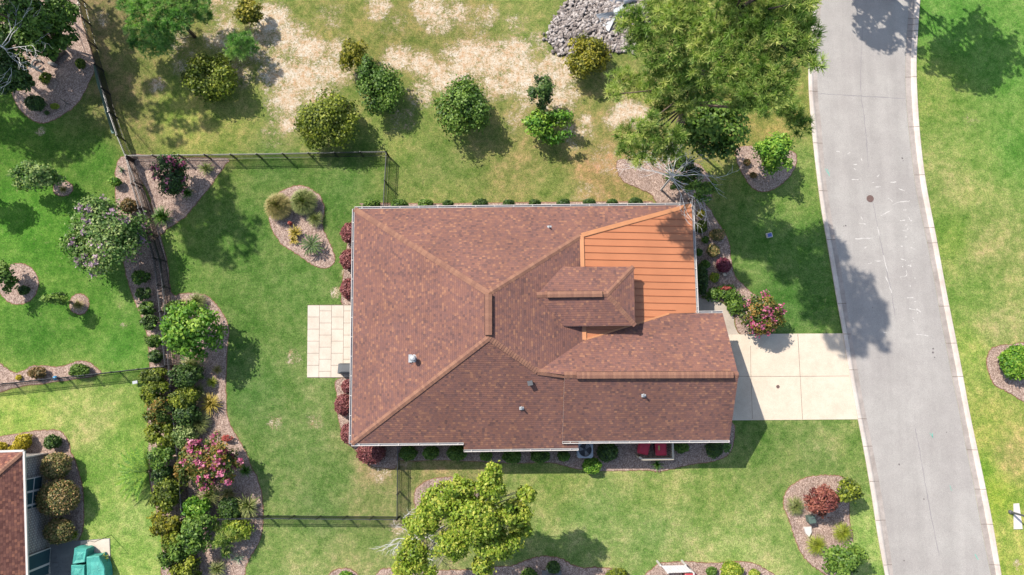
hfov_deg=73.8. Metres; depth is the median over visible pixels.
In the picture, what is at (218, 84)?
tree
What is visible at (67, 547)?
neighbour patio
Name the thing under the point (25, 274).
mulch bed
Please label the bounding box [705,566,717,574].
shrub
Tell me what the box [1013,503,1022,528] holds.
white slab
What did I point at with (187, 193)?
yucca
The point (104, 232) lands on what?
crape myrtle
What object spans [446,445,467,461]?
shrub
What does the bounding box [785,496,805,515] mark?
ornamental grass
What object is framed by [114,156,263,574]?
mulch bed
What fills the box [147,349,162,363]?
shrub
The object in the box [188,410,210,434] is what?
ornamental grass
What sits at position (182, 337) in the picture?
tree
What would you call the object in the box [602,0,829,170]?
pine tree
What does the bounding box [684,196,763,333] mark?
mulch bed
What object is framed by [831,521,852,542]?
ornamental grass
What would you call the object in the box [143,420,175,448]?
hedge shrub
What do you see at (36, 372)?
shrub
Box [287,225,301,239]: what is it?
yucca
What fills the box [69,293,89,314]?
mulch bed
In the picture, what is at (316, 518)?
metal fence
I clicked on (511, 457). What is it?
shrub
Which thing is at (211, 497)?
ornamental grass
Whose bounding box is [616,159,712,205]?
mulch bed
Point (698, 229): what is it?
shrub
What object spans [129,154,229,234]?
mulch bed
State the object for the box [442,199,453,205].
shrub
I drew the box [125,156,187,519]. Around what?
metal fence
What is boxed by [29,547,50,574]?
window
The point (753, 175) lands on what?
plant
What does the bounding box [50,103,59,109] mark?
plant
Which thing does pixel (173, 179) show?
crape myrtle
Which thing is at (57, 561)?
patio paving
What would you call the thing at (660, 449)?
wheelie bin
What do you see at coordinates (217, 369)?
ornamental grass
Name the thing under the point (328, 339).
patio
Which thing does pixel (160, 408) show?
hedge shrub
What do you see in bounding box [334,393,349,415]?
shrub
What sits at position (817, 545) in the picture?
ornamental grass
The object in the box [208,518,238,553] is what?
conifer
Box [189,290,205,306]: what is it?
ornamental grass
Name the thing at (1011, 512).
street light
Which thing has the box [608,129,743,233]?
dead tree
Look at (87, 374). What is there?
metal fence
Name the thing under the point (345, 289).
shrub
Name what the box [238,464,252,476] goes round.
yucca
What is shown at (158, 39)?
conifer
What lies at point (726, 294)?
juniper
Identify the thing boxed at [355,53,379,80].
tree
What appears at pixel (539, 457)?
shrub
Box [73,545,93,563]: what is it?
covered furniture
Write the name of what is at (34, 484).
window
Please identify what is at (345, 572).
shrub
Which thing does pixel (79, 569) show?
covered furniture
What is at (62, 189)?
ornamental grass
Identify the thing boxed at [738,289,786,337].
crape myrtle
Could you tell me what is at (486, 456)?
shrub
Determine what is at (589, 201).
shrub
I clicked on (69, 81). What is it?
mulch bed
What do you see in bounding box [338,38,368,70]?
bush
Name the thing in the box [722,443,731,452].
shrub
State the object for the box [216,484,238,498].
yucca
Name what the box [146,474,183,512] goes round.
hedge shrub
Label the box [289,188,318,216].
ornamental grass
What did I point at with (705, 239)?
shrub
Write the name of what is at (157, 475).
hedge shrub
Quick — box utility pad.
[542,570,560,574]
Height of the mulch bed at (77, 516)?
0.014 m
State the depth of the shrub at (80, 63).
49.93 m
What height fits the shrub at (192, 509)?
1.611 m
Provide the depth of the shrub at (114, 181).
48.63 m
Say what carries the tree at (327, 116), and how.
on the ground at (244, 268)
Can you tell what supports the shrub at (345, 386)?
on the mulch bed at (389, 462)
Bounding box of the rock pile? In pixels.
[542,0,650,56]
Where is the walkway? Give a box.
[698,297,738,334]
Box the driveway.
[728,333,857,419]
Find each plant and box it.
[17,285,30,294]
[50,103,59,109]
[221,434,233,441]
[743,159,750,165]
[750,172,756,178]
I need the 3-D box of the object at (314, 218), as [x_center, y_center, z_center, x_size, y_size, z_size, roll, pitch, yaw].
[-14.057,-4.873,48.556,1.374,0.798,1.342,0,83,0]
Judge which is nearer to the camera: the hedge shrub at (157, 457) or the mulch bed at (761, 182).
the hedge shrub at (157, 457)
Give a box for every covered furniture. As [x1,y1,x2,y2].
[71,562,86,574]
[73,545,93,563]
[86,552,112,574]
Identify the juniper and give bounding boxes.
[701,284,744,303]
[725,296,744,315]
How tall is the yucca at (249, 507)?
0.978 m
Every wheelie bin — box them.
[637,443,649,454]
[653,443,666,455]
[682,570,695,574]
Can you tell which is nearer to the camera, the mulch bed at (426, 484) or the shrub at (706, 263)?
the mulch bed at (426, 484)
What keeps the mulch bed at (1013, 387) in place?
on the ground at (244, 268)
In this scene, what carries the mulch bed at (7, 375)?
on the ground at (244, 268)
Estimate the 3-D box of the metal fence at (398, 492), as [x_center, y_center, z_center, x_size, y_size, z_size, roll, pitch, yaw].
[-7.679,13.054,46.138,0.076,1.205,4.989,-1,83,0]
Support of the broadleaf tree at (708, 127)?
on the ground at (244, 268)
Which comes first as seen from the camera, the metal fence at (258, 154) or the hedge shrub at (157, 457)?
the hedge shrub at (157, 457)
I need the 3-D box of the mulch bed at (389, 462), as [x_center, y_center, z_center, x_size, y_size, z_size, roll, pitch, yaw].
[-10.277,9.526,47.172,3.253,0.018,7.380,-33,84,-4]
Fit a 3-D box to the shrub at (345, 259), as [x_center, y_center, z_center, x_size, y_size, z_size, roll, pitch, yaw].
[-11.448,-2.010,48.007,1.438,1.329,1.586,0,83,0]
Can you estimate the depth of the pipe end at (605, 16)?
50.58 m
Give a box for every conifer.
[115,0,213,60]
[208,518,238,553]
[222,30,260,60]
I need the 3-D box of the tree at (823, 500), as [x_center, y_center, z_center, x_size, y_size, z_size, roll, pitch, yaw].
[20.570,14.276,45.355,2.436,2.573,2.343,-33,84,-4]
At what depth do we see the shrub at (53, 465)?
45.61 m
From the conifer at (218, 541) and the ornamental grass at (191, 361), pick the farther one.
the ornamental grass at (191, 361)
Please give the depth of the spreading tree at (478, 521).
39.04 m
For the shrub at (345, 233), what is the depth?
47.81 m
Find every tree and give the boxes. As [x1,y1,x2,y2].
[0,0,81,61]
[0,1,49,92]
[0,44,37,94]
[0,258,19,293]
[7,158,67,191]
[38,292,72,305]
[153,299,227,362]
[176,511,220,554]
[178,51,239,105]
[291,87,359,154]
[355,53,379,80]
[355,59,407,116]
[372,509,436,560]
[388,460,537,574]
[430,73,493,141]
[521,108,575,146]
[526,70,555,111]
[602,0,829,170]
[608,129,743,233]
[663,156,703,190]
[675,95,753,162]
[682,179,717,204]
[751,131,794,177]
[803,483,840,518]
[819,541,870,574]
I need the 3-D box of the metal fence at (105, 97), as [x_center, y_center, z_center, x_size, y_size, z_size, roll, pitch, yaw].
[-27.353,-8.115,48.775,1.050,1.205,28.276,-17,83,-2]
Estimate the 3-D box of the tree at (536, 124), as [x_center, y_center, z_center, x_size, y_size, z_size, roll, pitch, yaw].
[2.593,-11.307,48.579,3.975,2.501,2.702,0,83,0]
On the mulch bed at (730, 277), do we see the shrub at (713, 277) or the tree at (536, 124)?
the shrub at (713, 277)
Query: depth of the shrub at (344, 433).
46.12 m
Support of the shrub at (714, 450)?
on the mulch bed at (626, 459)
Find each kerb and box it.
[808,0,892,574]
[905,0,1001,574]
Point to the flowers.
(726, 287)
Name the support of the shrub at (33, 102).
on the mulch bed at (69, 81)
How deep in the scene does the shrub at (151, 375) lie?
46.22 m
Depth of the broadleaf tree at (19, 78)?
46.88 m
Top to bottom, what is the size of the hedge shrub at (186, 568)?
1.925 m
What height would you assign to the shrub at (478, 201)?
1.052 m
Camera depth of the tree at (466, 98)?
47.61 m
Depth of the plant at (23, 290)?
47.95 m
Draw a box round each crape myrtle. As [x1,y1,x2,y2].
[56,192,152,281]
[149,152,192,197]
[179,431,243,493]
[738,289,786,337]
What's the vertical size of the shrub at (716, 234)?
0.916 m
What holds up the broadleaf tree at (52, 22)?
on the mulch bed at (69, 81)
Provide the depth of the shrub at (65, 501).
45.05 m
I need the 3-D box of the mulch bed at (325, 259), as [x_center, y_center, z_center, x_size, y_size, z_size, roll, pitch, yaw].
[-15.180,-4.187,48.881,4.148,0.015,6.538,-14,83,-2]
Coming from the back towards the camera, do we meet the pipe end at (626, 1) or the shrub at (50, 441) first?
the pipe end at (626, 1)
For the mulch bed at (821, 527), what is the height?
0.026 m
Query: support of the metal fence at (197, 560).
on the mulch bed at (246, 485)
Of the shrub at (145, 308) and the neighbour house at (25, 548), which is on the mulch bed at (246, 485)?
the shrub at (145, 308)
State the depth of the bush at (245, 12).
49.01 m
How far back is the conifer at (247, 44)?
48.49 m
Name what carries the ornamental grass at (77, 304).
on the mulch bed at (81, 297)
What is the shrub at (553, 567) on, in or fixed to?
on the mulch bed at (537, 564)
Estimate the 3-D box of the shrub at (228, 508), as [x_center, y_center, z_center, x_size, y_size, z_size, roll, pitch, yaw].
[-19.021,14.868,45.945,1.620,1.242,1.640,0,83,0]
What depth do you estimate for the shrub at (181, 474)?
45.64 m
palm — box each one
[299,233,324,255]
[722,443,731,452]
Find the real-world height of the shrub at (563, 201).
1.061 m
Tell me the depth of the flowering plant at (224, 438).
46.62 m
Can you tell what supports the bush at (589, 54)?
on the ground at (244, 268)
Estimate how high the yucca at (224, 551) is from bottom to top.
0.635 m
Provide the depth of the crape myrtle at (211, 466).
44.41 m
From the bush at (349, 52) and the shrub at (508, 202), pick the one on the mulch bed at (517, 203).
the shrub at (508, 202)
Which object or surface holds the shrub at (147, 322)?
on the mulch bed at (246, 485)
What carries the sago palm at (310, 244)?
on the mulch bed at (325, 259)
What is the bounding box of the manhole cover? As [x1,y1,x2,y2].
[867,195,873,201]
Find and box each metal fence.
[0,365,172,384]
[77,0,172,365]
[125,151,385,160]
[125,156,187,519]
[180,515,399,520]
[182,523,200,573]
[383,150,388,205]
[396,446,400,520]
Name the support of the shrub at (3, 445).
on the mulch bed at (77, 516)
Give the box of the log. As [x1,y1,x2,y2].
[50,49,66,61]
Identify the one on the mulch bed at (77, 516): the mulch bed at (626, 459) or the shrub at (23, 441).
the shrub at (23, 441)
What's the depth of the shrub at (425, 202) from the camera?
48.28 m
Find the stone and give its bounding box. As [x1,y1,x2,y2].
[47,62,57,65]
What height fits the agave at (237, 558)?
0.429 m
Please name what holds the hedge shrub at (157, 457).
on the mulch bed at (246, 485)
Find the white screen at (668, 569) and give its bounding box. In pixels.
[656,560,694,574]
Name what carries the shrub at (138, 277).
on the mulch bed at (246, 485)
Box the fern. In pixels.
[115,441,151,502]
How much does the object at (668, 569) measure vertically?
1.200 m
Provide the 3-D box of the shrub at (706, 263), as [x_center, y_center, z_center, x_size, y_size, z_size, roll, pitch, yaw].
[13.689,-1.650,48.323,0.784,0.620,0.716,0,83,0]
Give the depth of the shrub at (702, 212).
48.63 m
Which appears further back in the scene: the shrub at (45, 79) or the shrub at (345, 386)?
the shrub at (45, 79)
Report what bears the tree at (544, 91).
on the ground at (244, 268)
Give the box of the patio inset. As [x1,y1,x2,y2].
[81,539,109,555]
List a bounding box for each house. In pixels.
[0,450,50,574]
[349,203,738,451]
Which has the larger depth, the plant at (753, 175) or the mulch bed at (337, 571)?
the plant at (753, 175)
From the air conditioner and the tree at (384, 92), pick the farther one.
the tree at (384, 92)
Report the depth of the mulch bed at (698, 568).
45.99 m
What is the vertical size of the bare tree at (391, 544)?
2.921 m
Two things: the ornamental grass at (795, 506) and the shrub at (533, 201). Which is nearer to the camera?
the ornamental grass at (795, 506)
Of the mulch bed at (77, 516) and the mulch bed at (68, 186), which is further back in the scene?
the mulch bed at (68, 186)
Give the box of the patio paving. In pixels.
[50,553,73,574]
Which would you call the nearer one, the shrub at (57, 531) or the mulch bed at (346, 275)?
the shrub at (57, 531)
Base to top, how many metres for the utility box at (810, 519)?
0.685 m
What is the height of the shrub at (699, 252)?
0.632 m
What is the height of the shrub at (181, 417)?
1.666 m
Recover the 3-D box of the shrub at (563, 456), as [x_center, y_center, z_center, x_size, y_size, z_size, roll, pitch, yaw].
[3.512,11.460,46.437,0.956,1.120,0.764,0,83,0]
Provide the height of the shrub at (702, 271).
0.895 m
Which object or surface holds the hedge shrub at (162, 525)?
on the mulch bed at (246, 485)
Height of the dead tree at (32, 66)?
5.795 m
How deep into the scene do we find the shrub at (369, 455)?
45.97 m
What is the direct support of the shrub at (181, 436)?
on the mulch bed at (246, 485)
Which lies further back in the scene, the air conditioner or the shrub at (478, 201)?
the shrub at (478, 201)
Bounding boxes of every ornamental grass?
[59,186,66,194]
[71,298,84,312]
[179,354,204,373]
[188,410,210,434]
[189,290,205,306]
[196,485,221,505]
[197,161,213,176]
[206,377,216,387]
[208,558,226,574]
[213,365,223,374]
[263,192,291,220]
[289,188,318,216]
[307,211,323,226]
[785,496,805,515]
[805,534,827,556]
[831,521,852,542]
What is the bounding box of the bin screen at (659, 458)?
[636,443,673,459]
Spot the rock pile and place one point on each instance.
(578, 11)
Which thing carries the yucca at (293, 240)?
on the mulch bed at (325, 259)
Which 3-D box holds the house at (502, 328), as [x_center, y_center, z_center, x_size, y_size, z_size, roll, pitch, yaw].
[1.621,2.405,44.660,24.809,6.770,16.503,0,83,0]
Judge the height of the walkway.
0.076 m
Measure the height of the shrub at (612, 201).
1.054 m
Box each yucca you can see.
[70,530,78,540]
[151,205,173,226]
[181,186,192,199]
[195,382,204,395]
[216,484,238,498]
[220,545,231,558]
[235,492,259,520]
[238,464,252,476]
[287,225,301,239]
[289,235,297,244]
[652,460,662,471]
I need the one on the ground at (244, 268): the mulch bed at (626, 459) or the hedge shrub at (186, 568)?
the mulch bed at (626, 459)
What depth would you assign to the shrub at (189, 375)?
46.18 m
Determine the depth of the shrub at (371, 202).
48.27 m
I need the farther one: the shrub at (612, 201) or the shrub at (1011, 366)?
the shrub at (612, 201)
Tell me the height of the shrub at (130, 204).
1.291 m
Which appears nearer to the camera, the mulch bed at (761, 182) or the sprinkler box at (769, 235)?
the sprinkler box at (769, 235)
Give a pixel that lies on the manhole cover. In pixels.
(870, 198)
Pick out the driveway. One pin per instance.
(809, 374)
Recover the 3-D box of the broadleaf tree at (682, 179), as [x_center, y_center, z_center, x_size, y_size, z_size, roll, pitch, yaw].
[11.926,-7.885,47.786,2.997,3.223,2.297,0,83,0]
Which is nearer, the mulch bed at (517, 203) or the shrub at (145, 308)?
the shrub at (145, 308)
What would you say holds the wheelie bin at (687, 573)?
on the mulch bed at (698, 568)
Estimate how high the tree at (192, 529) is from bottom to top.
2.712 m
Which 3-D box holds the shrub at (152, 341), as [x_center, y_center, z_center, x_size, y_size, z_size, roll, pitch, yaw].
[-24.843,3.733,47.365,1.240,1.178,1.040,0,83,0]
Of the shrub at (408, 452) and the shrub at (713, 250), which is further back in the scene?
the shrub at (713, 250)
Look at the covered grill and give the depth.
46.57 m
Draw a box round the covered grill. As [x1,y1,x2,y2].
[338,363,349,373]
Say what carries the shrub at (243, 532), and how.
on the mulch bed at (246, 485)
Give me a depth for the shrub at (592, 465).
46.13 m
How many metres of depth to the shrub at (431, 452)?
46.18 m
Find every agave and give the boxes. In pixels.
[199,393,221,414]
[230,554,242,562]
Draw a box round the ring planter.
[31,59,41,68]
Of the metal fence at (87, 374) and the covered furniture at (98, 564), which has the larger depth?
the metal fence at (87, 374)
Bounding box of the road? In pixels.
[817,0,990,574]
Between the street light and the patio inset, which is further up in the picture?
the street light
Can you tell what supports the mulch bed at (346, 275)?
on the ground at (244, 268)
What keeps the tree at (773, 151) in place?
on the mulch bed at (761, 182)
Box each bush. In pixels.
[232,0,263,26]
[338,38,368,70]
[562,30,611,79]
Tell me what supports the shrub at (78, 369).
on the mulch bed at (7, 375)
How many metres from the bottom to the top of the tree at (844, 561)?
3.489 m
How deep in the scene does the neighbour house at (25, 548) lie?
43.63 m
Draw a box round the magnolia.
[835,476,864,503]
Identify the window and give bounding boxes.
[27,475,42,508]
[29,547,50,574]
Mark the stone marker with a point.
(808, 530)
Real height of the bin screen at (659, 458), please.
1.210 m
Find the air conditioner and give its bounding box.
[576,443,592,457]
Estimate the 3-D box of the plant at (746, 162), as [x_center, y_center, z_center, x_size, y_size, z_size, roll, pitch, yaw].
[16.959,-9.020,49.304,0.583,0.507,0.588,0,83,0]
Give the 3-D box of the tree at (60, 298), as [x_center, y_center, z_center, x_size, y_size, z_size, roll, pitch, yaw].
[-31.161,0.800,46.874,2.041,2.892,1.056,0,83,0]
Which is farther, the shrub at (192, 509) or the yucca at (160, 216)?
the yucca at (160, 216)
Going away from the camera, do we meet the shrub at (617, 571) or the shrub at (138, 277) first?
the shrub at (617, 571)
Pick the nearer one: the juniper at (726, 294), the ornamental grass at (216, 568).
the ornamental grass at (216, 568)
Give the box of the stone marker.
[803,526,811,536]
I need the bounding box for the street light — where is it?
[1008,510,1023,516]
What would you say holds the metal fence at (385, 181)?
on the ground at (244, 268)
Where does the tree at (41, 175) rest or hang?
on the ground at (244, 268)
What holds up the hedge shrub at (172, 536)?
on the mulch bed at (246, 485)
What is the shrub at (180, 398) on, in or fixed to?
on the mulch bed at (246, 485)
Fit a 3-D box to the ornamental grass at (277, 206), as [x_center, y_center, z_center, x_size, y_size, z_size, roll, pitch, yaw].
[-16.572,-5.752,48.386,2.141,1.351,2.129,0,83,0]
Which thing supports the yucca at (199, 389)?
on the mulch bed at (246, 485)
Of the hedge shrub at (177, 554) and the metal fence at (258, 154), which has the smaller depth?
the hedge shrub at (177, 554)
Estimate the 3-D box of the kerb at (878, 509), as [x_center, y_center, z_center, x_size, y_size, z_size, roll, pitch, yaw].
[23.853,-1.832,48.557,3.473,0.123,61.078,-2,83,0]
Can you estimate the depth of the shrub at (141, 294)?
47.41 m
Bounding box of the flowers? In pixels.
[720,286,731,289]
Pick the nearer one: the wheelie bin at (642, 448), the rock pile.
the wheelie bin at (642, 448)
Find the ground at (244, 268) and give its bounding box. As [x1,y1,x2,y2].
[0,0,1023,574]
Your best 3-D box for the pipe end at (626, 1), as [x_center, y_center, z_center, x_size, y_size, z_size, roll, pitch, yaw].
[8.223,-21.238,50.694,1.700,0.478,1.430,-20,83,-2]
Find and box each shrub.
[0,442,7,449]
[7,445,17,449]
[12,433,32,449]
[23,94,47,111]
[26,366,46,378]
[34,478,81,518]
[38,72,52,84]
[39,452,72,479]
[42,434,61,449]
[42,517,75,544]
[68,363,89,377]
[75,58,86,68]
[107,176,121,186]
[120,197,137,214]
[131,270,150,284]
[135,287,150,300]
[138,300,156,315]
[138,367,167,386]
[138,377,170,403]
[139,314,158,330]
[142,394,175,426]
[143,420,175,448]
[144,334,161,348]
[144,446,176,471]
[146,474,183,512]
[146,506,183,537]
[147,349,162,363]
[150,465,175,485]
[156,540,188,569]
[160,527,183,552]
[162,300,182,312]
[166,385,201,410]
[167,363,205,387]
[167,552,202,574]
[170,425,199,448]
[172,403,201,427]
[173,450,193,487]
[179,495,211,519]
[216,496,240,520]
[222,517,256,542]
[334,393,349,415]
[339,222,351,243]
[339,248,351,269]
[339,278,350,300]
[339,570,352,574]
[340,422,348,443]
[341,379,349,393]
[356,443,386,465]
[362,199,380,206]
[390,199,408,205]
[398,445,417,461]
[418,199,433,205]
[422,446,439,459]
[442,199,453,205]
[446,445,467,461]
[472,198,487,204]
[479,452,492,461]
[501,451,521,463]
[503,199,515,204]
[520,567,537,574]
[529,199,540,204]
[530,448,549,463]
[545,560,560,573]
[556,199,569,203]
[557,451,570,461]
[582,457,602,473]
[583,198,596,203]
[596,443,618,462]
[605,568,627,574]
[606,198,617,203]
[628,197,642,202]
[674,443,688,453]
[695,220,706,232]
[696,248,702,255]
[697,209,704,217]
[697,263,708,295]
[700,259,710,267]
[701,236,709,243]
[704,443,722,458]
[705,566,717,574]
[706,243,719,257]
[709,229,725,240]
[709,272,719,282]
[715,257,731,272]
[720,559,743,574]
[748,568,760,574]
[997,343,1023,380]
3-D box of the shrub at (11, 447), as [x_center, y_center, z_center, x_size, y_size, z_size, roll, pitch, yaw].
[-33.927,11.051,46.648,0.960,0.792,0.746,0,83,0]
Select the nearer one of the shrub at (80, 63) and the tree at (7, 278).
the tree at (7, 278)
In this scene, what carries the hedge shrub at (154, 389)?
on the mulch bed at (246, 485)
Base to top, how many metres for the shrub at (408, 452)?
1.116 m
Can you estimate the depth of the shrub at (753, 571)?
45.54 m
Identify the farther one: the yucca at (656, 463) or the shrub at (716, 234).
the shrub at (716, 234)
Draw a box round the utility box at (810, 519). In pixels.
[805,514,815,523]
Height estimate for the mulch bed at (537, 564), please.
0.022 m
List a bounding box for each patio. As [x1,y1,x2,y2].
[50,538,110,574]
[307,304,350,377]
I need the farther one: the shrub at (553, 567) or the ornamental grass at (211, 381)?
the ornamental grass at (211, 381)
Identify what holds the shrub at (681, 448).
on the mulch bed at (626, 459)
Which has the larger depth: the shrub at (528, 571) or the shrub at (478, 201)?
the shrub at (478, 201)
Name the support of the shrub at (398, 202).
on the mulch bed at (517, 203)
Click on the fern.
(136, 471)
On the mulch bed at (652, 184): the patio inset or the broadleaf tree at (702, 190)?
the broadleaf tree at (702, 190)
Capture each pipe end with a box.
[596,6,623,30]
[610,0,634,10]
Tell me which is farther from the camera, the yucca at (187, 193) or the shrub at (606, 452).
the yucca at (187, 193)
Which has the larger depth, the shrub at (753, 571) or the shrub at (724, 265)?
the shrub at (724, 265)
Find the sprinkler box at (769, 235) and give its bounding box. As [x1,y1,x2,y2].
[766,232,772,237]
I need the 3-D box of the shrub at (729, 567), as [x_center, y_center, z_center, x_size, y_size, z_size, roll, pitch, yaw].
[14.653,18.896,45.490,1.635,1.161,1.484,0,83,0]
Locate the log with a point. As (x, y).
(62, 53)
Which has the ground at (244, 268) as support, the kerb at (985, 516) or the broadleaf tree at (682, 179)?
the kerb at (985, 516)
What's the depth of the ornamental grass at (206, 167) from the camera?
49.02 m
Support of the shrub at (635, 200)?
on the mulch bed at (517, 203)
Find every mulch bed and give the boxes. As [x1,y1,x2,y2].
[0,0,94,123]
[0,263,38,304]
[0,360,101,392]
[0,429,84,540]
[53,180,72,196]
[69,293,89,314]
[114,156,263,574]
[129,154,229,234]
[268,185,335,268]
[329,567,357,574]
[335,377,398,469]
[340,221,351,304]
[359,201,652,206]
[375,555,629,574]
[390,422,735,472]
[413,476,477,517]
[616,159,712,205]
[645,561,774,574]
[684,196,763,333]
[736,145,796,191]
[783,474,853,574]
[986,342,1023,401]

